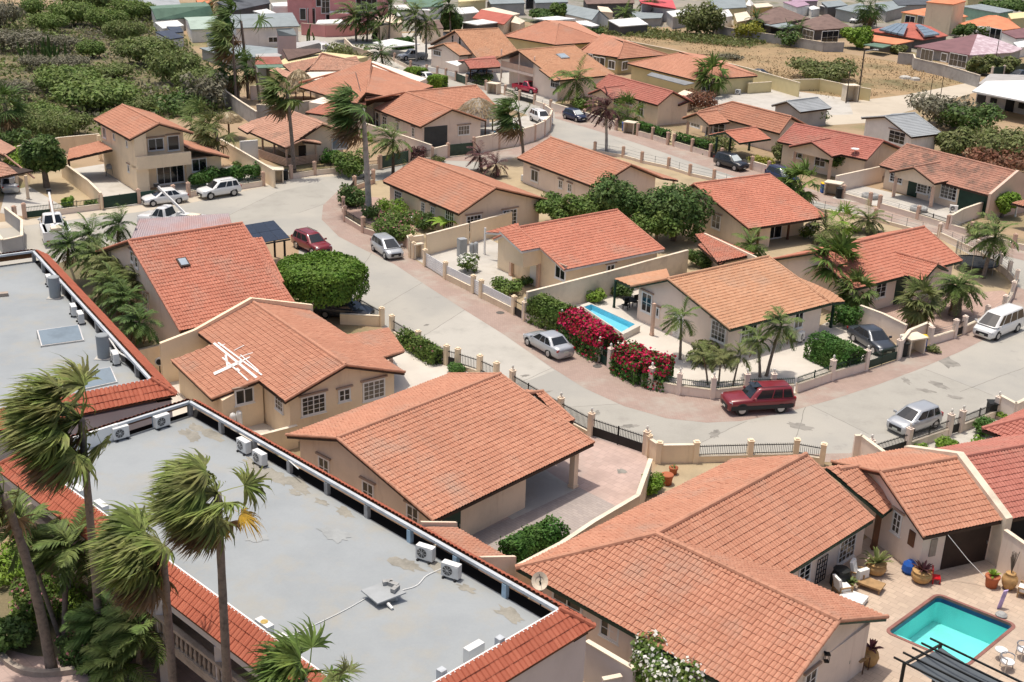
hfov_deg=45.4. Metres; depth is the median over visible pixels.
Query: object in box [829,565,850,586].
grill cover
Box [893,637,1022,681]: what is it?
pergola
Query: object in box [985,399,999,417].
wheelie bin
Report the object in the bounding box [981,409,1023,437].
house
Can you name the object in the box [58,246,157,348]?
planting bed
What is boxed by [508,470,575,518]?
carport floor
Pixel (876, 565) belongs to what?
plant pot
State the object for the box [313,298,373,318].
station wagon
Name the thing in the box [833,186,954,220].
yard ground
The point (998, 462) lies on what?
house
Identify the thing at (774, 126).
house
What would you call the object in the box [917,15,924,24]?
window
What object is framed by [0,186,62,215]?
driveway
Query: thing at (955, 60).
window
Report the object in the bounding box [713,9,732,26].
house
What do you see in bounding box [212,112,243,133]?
thatched parasol
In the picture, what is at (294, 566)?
hotel wing
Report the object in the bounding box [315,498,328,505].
roof stain
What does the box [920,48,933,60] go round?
window
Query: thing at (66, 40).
thorn tree
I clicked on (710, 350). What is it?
bush
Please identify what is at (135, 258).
window
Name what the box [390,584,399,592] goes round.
brick
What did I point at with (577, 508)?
yard paving
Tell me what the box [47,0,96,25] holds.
thorn tree
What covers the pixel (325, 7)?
window
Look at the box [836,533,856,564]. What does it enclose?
window
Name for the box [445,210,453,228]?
window
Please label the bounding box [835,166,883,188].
garden wall
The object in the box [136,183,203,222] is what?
bucket truck
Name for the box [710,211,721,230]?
window
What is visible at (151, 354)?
garden wall
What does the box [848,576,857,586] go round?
plant pot
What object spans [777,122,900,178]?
house
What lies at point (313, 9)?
window
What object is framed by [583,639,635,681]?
garden wall
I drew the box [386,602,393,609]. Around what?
pipe offcut
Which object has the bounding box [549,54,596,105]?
feather palm
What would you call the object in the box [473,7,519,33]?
house
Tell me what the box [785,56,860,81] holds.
bush
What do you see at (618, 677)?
garden wall
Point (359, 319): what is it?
garden wall
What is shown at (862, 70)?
lamp post
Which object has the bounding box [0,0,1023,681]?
ground
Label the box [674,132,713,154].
hedge
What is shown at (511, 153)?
pavement
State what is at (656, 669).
bush
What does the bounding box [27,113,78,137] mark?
thorn tree
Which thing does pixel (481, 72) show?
sedan car
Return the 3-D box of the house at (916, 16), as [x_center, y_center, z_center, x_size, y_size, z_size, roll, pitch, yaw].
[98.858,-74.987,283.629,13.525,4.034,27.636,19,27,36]
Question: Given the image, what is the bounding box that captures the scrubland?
[0,6,236,144]
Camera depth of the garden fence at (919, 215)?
125.33 m
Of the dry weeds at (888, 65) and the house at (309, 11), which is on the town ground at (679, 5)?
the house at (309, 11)
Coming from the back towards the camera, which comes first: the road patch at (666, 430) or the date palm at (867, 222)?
the date palm at (867, 222)
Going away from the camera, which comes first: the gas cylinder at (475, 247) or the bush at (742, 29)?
the gas cylinder at (475, 247)
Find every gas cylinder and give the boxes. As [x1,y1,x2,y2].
[229,413,236,431]
[236,410,242,424]
[469,243,473,253]
[474,242,477,254]
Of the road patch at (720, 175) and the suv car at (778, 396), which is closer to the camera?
the suv car at (778, 396)
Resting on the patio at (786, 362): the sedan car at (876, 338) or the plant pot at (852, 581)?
the sedan car at (876, 338)
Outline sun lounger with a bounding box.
[856,567,885,594]
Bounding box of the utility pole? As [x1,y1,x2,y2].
[845,70,850,102]
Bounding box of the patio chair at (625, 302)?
[621,297,628,310]
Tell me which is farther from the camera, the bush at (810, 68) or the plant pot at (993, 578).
the bush at (810, 68)
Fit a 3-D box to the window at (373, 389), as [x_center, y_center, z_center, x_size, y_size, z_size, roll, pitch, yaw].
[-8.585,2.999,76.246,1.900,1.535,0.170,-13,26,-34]
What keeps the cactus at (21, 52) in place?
on the scrubland
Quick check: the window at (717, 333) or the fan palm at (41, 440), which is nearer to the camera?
the fan palm at (41, 440)
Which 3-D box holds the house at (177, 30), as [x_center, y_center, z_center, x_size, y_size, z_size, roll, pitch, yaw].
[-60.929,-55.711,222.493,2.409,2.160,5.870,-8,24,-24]
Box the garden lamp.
[155,357,160,372]
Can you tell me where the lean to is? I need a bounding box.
[420,521,515,590]
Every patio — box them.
[161,373,273,445]
[388,349,466,392]
[569,294,644,343]
[617,288,883,392]
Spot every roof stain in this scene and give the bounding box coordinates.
[178,428,195,437]
[188,432,200,441]
[189,423,202,431]
[201,428,224,441]
[202,429,222,436]
[203,432,220,439]
[242,456,267,473]
[245,534,268,541]
[249,467,263,478]
[264,468,276,482]
[267,467,286,485]
[282,476,308,492]
[288,476,310,494]
[289,489,301,495]
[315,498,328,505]
[316,526,350,543]
[336,506,354,517]
[387,556,427,571]
[426,561,440,573]
[457,583,475,593]
[494,604,524,623]
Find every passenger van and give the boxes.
[319,41,330,52]
[973,303,1023,340]
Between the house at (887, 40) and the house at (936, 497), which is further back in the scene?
the house at (887, 40)
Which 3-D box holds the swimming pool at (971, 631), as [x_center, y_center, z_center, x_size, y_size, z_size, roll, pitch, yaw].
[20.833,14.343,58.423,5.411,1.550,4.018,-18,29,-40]
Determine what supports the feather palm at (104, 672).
on the courtyard floor at (185, 673)
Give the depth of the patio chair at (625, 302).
97.52 m
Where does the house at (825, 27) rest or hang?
on the town ground at (679, 5)
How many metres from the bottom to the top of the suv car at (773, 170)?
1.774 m
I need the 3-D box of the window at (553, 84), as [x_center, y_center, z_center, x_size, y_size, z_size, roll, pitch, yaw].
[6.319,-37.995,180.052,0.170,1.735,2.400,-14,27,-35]
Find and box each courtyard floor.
[0,563,92,657]
[0,639,205,681]
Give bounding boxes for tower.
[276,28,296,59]
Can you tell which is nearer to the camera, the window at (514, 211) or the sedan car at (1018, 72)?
the window at (514, 211)
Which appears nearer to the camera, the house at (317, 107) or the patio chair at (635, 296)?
the patio chair at (635, 296)
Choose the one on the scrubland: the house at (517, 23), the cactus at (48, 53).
the cactus at (48, 53)
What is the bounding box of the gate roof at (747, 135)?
[709,126,770,152]
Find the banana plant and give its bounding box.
[426,216,456,228]
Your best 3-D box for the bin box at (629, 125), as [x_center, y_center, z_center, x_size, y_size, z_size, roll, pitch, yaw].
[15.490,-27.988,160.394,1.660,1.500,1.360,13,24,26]
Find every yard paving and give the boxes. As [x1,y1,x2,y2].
[74,164,150,207]
[149,164,288,206]
[347,197,393,224]
[416,237,511,287]
[472,487,614,551]
[485,436,651,528]
[646,463,721,501]
[856,290,1007,334]
[927,419,997,447]
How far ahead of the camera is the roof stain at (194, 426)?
63.94 m
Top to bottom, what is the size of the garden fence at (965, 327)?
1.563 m
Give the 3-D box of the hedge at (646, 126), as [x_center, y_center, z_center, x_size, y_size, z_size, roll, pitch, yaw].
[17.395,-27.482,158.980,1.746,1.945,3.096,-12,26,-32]
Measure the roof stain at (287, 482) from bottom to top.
0.001 m
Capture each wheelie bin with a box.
[283,169,287,179]
[820,182,827,192]
[835,187,842,197]
[902,340,909,356]
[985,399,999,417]
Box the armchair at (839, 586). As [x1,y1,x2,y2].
[831,574,853,594]
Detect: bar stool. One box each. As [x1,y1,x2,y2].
[859,658,865,674]
[864,654,870,669]
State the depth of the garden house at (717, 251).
104.92 m
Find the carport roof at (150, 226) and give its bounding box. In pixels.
[131,213,231,237]
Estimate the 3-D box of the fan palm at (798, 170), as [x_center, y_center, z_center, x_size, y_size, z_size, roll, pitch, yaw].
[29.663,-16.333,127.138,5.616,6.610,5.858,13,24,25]
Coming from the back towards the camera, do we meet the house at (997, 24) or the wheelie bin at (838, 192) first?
the house at (997, 24)
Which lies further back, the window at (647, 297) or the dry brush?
the dry brush
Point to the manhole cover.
(597, 365)
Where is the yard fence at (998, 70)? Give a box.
[990,63,1023,73]
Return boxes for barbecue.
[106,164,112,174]
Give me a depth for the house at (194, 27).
221.68 m
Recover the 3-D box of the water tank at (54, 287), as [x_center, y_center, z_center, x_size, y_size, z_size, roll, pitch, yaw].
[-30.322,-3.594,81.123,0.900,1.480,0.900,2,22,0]
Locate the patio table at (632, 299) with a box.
[622,297,636,307]
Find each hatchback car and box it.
[562,107,587,121]
[886,399,943,434]
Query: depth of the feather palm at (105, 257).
91.95 m
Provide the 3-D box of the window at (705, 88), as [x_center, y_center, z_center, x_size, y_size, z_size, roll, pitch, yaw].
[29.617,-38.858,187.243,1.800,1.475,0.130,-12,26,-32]
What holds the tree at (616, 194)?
on the island ground at (997, 280)
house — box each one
[0,139,34,199]
[67,104,229,191]
[95,221,294,341]
[128,0,179,20]
[155,20,183,35]
[155,30,183,47]
[159,297,405,441]
[166,26,183,38]
[184,16,217,42]
[196,0,212,11]
[200,45,277,68]
[217,0,269,13]
[230,12,299,46]
[238,111,347,165]
[269,52,367,86]
[283,40,321,60]
[285,372,594,536]
[287,0,387,23]
[298,59,495,146]
[305,97,335,122]
[316,11,348,24]
[372,15,401,40]
[382,156,546,236]
[394,5,430,20]
[402,0,443,18]
[422,20,443,43]
[428,27,516,72]
[454,7,478,21]
[458,0,485,10]
[463,19,497,28]
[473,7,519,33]
[483,208,664,288]
[487,0,524,14]
[496,45,614,99]
[505,20,757,95]
[511,16,524,31]
[515,452,892,681]
[517,136,677,198]
[525,0,567,15]
[563,4,609,27]
[583,0,634,16]
[588,73,692,125]
[597,6,612,19]
[612,255,844,355]
[632,11,663,26]
[666,9,690,28]
[682,101,807,151]
[682,173,826,252]
[695,233,756,267]
[709,0,746,18]
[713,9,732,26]
[733,11,750,27]
[745,0,753,15]
[749,7,809,33]
[752,3,772,16]
[773,225,962,312]
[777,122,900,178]
[783,1,809,15]
[789,0,817,6]
[795,14,850,41]
[819,0,847,16]
[830,445,1012,570]
[835,3,869,22]
[861,112,940,149]
[870,35,913,53]
[872,22,947,48]
[875,1,906,21]
[879,143,1023,219]
[892,0,927,10]
[901,8,967,24]
[914,34,1022,68]
[923,0,965,35]
[938,434,1023,539]
[958,15,1019,39]
[965,0,982,5]
[972,74,1023,114]
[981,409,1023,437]
[1001,28,1023,44]
[1008,12,1023,27]
[1013,41,1023,56]
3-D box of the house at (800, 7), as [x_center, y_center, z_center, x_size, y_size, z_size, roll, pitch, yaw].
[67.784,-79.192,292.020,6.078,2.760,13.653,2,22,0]
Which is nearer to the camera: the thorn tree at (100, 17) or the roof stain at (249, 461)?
the roof stain at (249, 461)
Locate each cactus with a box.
[16,42,28,64]
[29,42,52,58]
[40,35,66,64]
[306,24,314,40]
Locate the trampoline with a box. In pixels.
[954,236,1000,275]
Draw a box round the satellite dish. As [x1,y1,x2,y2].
[531,572,547,605]
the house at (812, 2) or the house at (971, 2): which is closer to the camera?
the house at (812, 2)
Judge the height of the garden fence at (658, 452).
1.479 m
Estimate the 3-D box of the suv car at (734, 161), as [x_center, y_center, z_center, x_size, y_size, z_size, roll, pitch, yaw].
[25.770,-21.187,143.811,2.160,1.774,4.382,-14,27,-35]
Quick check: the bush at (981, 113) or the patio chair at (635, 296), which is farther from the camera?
the bush at (981, 113)
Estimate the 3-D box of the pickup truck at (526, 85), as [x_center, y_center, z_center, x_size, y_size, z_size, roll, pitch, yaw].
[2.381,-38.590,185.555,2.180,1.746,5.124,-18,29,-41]
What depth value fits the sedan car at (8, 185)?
123.19 m
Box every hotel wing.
[0,249,178,508]
[0,398,595,681]
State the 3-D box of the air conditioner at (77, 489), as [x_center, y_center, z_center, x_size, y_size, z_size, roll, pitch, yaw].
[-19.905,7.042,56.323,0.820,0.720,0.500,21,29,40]
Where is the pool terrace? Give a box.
[815,537,1023,681]
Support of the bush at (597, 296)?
on the patio at (630, 314)
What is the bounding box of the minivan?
[370,232,403,259]
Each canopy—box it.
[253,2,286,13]
[532,16,575,20]
[576,20,598,33]
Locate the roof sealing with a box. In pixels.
[213,342,262,380]
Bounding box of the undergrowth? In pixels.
[0,0,230,136]
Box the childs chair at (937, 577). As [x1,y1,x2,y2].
[931,565,940,583]
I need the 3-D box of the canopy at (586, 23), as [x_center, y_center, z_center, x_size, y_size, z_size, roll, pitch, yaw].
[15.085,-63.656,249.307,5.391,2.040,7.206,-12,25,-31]
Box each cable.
[109,338,137,368]
[293,597,367,634]
[403,569,440,589]
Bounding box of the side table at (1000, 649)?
[995,646,1007,658]
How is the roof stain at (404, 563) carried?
on the hotel wing at (294, 566)
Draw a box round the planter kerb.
[0,650,83,676]
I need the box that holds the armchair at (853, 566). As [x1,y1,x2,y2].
[850,557,865,578]
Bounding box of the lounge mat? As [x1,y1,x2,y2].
[840,591,868,604]
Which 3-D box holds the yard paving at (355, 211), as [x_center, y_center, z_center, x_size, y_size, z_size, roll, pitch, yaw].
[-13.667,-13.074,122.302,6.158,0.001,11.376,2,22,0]
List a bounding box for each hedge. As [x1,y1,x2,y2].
[392,35,414,49]
[393,325,442,365]
[403,66,428,75]
[427,73,448,87]
[495,513,570,563]
[524,292,575,330]
[557,306,623,362]
[608,339,676,391]
[635,121,655,134]
[653,126,671,141]
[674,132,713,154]
[803,330,866,369]
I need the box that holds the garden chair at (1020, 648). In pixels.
[1015,640,1023,660]
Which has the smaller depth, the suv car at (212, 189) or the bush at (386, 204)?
the bush at (386, 204)
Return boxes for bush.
[0,126,31,145]
[0,538,46,586]
[0,611,36,653]
[3,146,24,167]
[8,570,87,623]
[8,573,61,619]
[54,631,88,665]
[61,195,73,206]
[70,639,135,675]
[83,200,97,204]
[144,88,219,115]
[179,71,228,107]
[187,172,210,186]
[198,166,219,182]
[215,167,230,178]
[225,164,239,176]
[233,164,251,179]
[245,161,260,178]
[319,147,339,163]
[320,42,370,55]
[330,147,369,177]
[336,182,364,206]
[360,131,375,141]
[361,205,383,218]
[371,208,422,240]
[375,197,409,219]
[401,146,425,160]
[414,209,437,229]
[431,154,445,161]
[446,362,465,371]
[457,252,479,271]
[472,73,493,84]
[489,276,522,295]
[516,275,533,285]
[569,96,595,108]
[586,287,606,301]
[610,283,633,296]
[628,629,710,681]
[639,471,664,495]
[686,88,717,108]
[686,339,734,363]
[688,249,712,267]
[703,134,735,150]
[718,53,744,60]
[731,20,765,37]
[746,154,775,163]
[774,30,802,46]
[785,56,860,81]
[798,221,820,238]
[825,303,863,325]
[904,89,980,125]
[914,442,928,446]
[925,344,941,353]
[934,434,958,446]
[935,102,1006,131]
[961,143,1023,170]
[963,125,1023,158]
[966,219,992,234]
[971,434,983,441]
[972,415,995,436]
[996,411,1007,417]
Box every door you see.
[298,145,305,162]
[424,125,446,146]
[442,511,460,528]
[530,265,535,285]
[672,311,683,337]
[893,278,906,304]
[906,181,917,196]
[940,526,990,569]
[957,190,987,216]
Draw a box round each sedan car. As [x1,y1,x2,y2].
[0,176,19,192]
[140,187,188,206]
[420,71,431,82]
[466,69,492,76]
[523,330,574,358]
[754,68,772,74]
[847,324,895,354]
[1010,69,1023,74]
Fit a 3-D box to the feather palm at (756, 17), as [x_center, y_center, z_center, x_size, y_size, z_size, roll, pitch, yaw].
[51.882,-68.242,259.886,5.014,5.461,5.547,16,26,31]
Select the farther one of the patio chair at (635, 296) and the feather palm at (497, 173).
the feather palm at (497, 173)
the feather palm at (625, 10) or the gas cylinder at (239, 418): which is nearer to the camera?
the gas cylinder at (239, 418)
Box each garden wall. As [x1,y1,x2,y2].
[15,133,98,152]
[61,165,102,209]
[138,344,161,372]
[220,139,275,187]
[222,88,257,121]
[250,84,275,99]
[256,100,312,117]
[259,424,297,453]
[301,22,366,36]
[340,313,379,325]
[344,38,373,60]
[358,121,431,156]
[408,211,511,257]
[472,103,553,152]
[515,458,652,594]
[526,249,688,308]
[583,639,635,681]
[598,34,800,96]
[602,673,622,681]
[714,27,843,51]
[747,81,771,93]
[793,79,870,100]
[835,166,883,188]
[851,434,884,456]
[857,305,907,342]
[897,52,980,86]
[949,202,983,229]
[996,529,1023,585]
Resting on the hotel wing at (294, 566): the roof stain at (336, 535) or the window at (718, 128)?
the roof stain at (336, 535)
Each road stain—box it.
[617,469,626,472]
[620,424,638,427]
[709,430,720,437]
[786,421,813,430]
[901,377,910,384]
[916,388,936,392]
[928,381,949,388]
[939,357,960,368]
[947,394,962,398]
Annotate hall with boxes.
[149,2,212,29]
[639,0,675,21]
[963,4,1013,19]
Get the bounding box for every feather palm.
[0,489,63,636]
[16,502,99,637]
[43,219,88,270]
[56,590,152,668]
[61,212,116,257]
[68,230,105,279]
[72,631,156,681]
[83,242,118,288]
[84,261,132,312]
[87,601,166,681]
[95,203,136,243]
[97,255,129,291]
[98,276,147,321]
[111,302,163,345]
[118,264,145,305]
[202,0,218,15]
[329,1,376,40]
[347,1,384,40]
[359,4,397,40]
[361,34,397,65]
[367,122,412,174]
[370,0,403,38]
[391,0,436,61]
[407,10,440,60]
[429,0,464,31]
[465,140,494,171]
[479,152,508,176]
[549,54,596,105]
[584,86,622,151]
[613,0,637,18]
[636,0,659,11]
[659,297,700,359]
[686,341,719,384]
[702,343,734,385]
[722,340,755,385]
[734,226,769,256]
[737,322,775,377]
[744,7,768,27]
[756,305,804,376]
[779,18,794,35]
[790,17,809,37]
[804,209,846,244]
[964,211,1018,278]
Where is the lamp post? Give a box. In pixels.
[858,49,878,101]
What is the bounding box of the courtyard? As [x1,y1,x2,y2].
[699,89,852,114]
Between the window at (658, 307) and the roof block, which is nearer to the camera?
the roof block
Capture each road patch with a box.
[229,182,334,222]
[423,310,553,382]
[566,404,745,443]
[712,172,836,207]
[811,370,992,433]
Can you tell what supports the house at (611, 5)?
on the town ground at (679, 5)
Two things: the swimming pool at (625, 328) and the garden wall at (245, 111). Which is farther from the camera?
the garden wall at (245, 111)
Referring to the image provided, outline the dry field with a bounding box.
[599,27,980,101]
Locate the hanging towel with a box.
[997,590,1007,608]
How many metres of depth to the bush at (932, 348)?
91.17 m
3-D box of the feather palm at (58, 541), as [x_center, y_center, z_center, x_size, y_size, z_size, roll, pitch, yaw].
[-19.795,10.454,54.097,3.883,6.366,3.978,11,23,21]
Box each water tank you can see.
[46,275,63,299]
[94,332,110,360]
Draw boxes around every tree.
[0,0,26,28]
[0,27,52,50]
[0,78,40,97]
[9,100,68,112]
[11,106,62,129]
[15,53,52,68]
[17,132,67,187]
[18,0,46,14]
[26,11,69,30]
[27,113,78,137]
[29,63,103,92]
[38,33,80,51]
[42,110,92,129]
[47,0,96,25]
[47,75,143,111]
[50,53,93,70]
[56,0,126,8]
[74,39,106,57]
[83,6,129,27]
[94,62,134,77]
[101,19,147,39]
[106,0,155,19]
[109,34,177,65]
[117,95,155,110]
[142,47,203,80]
[168,65,218,86]
[227,81,240,94]
[276,249,369,315]
[439,11,463,30]
[528,8,559,17]
[534,191,576,219]
[549,2,566,15]
[560,191,610,215]
[586,27,603,33]
[588,171,647,221]
[630,207,682,241]
[633,182,716,242]
[676,0,718,32]
[701,6,726,34]
[771,141,782,161]
[824,156,845,168]
[839,25,873,48]
[889,44,908,53]
[934,125,974,154]
[951,22,977,36]
[965,54,998,73]
[974,26,990,36]
[978,0,1023,11]
[995,56,1020,72]
[995,191,1021,217]
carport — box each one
[245,220,289,256]
[373,39,419,47]
[447,56,501,78]
[1011,200,1023,216]
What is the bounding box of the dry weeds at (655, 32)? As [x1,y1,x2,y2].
[600,21,765,47]
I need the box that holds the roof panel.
[361,582,405,605]
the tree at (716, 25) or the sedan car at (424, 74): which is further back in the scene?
the tree at (716, 25)
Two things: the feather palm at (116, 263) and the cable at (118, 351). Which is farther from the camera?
the feather palm at (116, 263)
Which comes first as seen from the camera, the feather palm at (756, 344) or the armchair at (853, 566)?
the armchair at (853, 566)
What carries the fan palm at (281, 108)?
on the pavement at (87, 214)
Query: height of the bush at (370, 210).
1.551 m
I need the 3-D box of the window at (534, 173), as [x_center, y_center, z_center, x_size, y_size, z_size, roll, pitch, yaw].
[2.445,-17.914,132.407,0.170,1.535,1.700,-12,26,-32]
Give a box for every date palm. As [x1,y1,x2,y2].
[846,199,891,235]
[929,262,987,318]
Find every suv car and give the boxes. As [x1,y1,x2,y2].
[196,176,241,199]
[291,227,331,251]
[529,107,552,122]
[713,150,748,170]
[720,378,796,415]
[765,163,798,183]
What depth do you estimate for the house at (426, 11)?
260.15 m
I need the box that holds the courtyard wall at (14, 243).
[0,207,24,252]
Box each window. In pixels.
[102,126,106,139]
[128,247,134,264]
[132,252,138,269]
[140,287,148,310]
[146,135,164,151]
[156,165,185,185]
[165,133,180,151]
[191,156,207,172]
[232,385,255,407]
[268,37,276,42]
[274,396,283,415]
[298,389,327,418]
[300,8,305,19]
[307,8,315,23]
[315,451,330,473]
[316,0,321,6]
[321,0,329,13]
[330,136,347,149]
[336,384,352,403]
[356,0,376,12]
[359,475,375,497]
[360,375,387,403]
[374,110,379,125]
[381,114,386,128]
[393,188,401,205]
[403,499,418,523]
[410,125,414,137]
[419,199,425,212]
[429,204,435,216]
[433,48,441,56]
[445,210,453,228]
[457,123,470,135]
[465,212,482,232]
[501,206,518,223]
[525,0,533,9]
[530,167,539,183]
[550,77,560,88]
[551,592,582,614]
[554,263,567,281]
[557,178,563,189]
[566,181,572,192]
[598,619,618,646]
[600,57,604,65]
[605,262,616,270]
[607,60,615,69]
[621,61,627,70]
[638,101,643,117]
[640,288,653,315]
[651,303,660,318]
[690,123,699,128]
[701,84,709,91]
[705,126,713,136]
[709,316,728,344]
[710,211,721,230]
[711,124,725,134]
[739,325,757,345]
[770,226,782,239]
[792,142,802,159]
[793,313,803,329]
[798,562,811,580]
[802,28,813,39]
[803,660,822,681]
[813,157,825,168]
[821,30,838,41]
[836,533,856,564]
[873,283,886,300]
[888,127,905,145]
[888,172,902,184]
[889,505,905,538]
[904,15,915,22]
[916,183,927,195]
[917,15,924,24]
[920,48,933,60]
[926,186,931,194]
[938,184,957,201]
[940,53,947,61]
[948,52,967,68]
[989,27,1001,39]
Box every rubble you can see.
[899,75,910,79]
[910,77,919,80]
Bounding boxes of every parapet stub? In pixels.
[436,666,446,678]
[494,634,504,645]
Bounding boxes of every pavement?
[0,173,340,228]
[322,190,1023,422]
[445,133,551,167]
[555,112,1023,259]
[719,453,851,462]
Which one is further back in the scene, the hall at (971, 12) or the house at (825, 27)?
the hall at (971, 12)
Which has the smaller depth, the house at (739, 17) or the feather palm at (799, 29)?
the feather palm at (799, 29)
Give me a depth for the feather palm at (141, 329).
81.41 m
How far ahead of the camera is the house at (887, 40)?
239.22 m
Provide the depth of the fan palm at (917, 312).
94.81 m
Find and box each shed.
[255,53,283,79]
[608,17,648,35]
[771,97,831,126]
[808,6,819,16]
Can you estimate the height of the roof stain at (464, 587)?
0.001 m
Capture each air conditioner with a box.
[45,273,50,286]
[69,303,76,317]
[71,483,83,496]
[76,310,85,324]
[93,499,109,513]
[110,349,120,365]
[112,424,129,441]
[152,412,170,430]
[236,436,251,455]
[252,448,267,467]
[255,616,273,633]
[416,542,435,564]
[441,559,461,582]
[463,639,484,662]
[795,330,804,342]
[949,204,957,211]
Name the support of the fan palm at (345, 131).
on the yard paving at (355, 211)
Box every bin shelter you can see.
[900,322,932,358]
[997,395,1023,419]
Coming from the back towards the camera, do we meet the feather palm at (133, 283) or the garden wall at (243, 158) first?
the garden wall at (243, 158)
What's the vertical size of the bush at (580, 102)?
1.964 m
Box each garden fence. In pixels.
[11,171,265,218]
[288,156,379,178]
[341,169,408,249]
[352,295,378,314]
[378,141,475,169]
[378,306,499,371]
[409,60,495,92]
[410,241,527,321]
[504,84,617,130]
[509,365,651,454]
[521,297,903,398]
[593,141,942,236]
[636,123,771,173]
[645,433,827,465]
[841,184,1023,250]
[860,391,1000,450]
[927,222,1020,344]
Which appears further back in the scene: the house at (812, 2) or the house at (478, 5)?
the house at (812, 2)
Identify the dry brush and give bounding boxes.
[0,0,229,140]
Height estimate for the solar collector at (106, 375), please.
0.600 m
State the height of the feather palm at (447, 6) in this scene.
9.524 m
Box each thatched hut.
[282,69,313,100]
[457,97,497,134]
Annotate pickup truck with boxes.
[397,49,427,60]
[512,80,537,93]
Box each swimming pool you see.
[580,302,639,339]
[886,594,1014,664]
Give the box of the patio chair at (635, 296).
[632,294,638,306]
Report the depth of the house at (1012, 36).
250.59 m
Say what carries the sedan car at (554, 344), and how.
on the pavement at (577, 368)
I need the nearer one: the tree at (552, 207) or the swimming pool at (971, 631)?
the swimming pool at (971, 631)
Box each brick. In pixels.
[382,579,392,585]
[388,581,398,586]
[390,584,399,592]
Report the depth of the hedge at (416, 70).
190.78 m
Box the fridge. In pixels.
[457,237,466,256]
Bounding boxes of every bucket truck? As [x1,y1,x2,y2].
[37,188,71,244]
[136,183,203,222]
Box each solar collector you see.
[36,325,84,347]
[85,367,117,389]
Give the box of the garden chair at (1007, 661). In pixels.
[999,651,1015,672]
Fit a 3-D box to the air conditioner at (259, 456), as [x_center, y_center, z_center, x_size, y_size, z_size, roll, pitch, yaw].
[-12.392,5.762,60.201,0.820,0.720,0.500,21,29,40]
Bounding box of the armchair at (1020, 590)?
[1016,580,1023,597]
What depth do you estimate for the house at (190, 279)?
88.07 m
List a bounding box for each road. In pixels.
[0,31,1023,453]
[799,83,976,124]
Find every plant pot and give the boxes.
[661,471,673,485]
[669,464,677,474]
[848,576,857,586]
[860,546,893,575]
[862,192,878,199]
[864,638,883,667]
[910,204,927,212]
[911,560,932,583]
[985,568,1001,588]
[1001,552,1019,590]
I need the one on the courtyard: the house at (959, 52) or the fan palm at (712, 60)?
the fan palm at (712, 60)
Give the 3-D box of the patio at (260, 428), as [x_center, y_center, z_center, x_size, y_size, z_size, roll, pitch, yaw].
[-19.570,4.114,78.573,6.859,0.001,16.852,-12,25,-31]
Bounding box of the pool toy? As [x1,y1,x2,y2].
[901,559,915,574]
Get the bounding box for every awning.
[764,23,791,28]
[863,43,891,48]
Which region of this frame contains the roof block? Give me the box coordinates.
[0,291,8,296]
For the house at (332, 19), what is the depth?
242.68 m
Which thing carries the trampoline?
on the island ground at (997, 280)
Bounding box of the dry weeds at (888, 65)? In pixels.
[600,29,959,97]
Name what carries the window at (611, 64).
in the house at (638, 62)
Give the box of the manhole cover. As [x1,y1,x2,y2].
[593,364,601,367]
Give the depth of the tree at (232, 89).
172.05 m
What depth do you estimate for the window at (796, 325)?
92.15 m
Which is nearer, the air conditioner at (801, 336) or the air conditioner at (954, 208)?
the air conditioner at (801, 336)
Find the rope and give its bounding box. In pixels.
[948,535,985,577]
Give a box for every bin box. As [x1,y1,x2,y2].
[272,167,283,182]
[413,242,423,258]
[487,81,501,94]
[623,120,637,133]
[823,179,843,194]
[841,84,859,101]
[899,332,928,355]
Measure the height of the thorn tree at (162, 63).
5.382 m
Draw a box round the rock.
[995,611,1006,618]
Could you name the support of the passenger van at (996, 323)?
on the pavement at (577, 368)
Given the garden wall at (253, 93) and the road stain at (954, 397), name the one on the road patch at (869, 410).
the road stain at (954, 397)
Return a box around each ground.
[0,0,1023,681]
[29,170,90,206]
[269,0,1023,52]
[342,149,1011,398]
[370,32,557,104]
[480,115,537,135]
[586,108,704,143]
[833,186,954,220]
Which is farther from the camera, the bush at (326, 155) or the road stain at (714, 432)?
the bush at (326, 155)
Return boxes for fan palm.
[0,77,36,140]
[0,352,111,628]
[0,466,57,668]
[79,492,178,681]
[140,447,271,681]
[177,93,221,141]
[187,106,239,167]
[200,20,236,96]
[206,47,251,99]
[208,0,272,98]
[236,50,269,101]
[238,612,362,681]
[255,67,307,172]
[318,655,364,681]
[320,81,372,213]
[487,88,534,153]
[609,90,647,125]
[689,49,731,96]
[776,156,825,204]
[802,227,867,289]
[826,200,859,235]
[831,264,879,310]
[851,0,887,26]
[892,273,944,326]
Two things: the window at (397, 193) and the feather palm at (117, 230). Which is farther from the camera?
the window at (397, 193)
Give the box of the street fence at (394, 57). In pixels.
[380,49,411,67]
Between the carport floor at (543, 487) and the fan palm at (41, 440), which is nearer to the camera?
the fan palm at (41, 440)
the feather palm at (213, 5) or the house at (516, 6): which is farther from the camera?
the house at (516, 6)
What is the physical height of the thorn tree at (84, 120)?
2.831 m
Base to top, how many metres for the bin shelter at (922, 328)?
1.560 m
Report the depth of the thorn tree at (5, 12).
223.60 m
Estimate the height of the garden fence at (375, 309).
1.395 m
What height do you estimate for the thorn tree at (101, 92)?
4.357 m

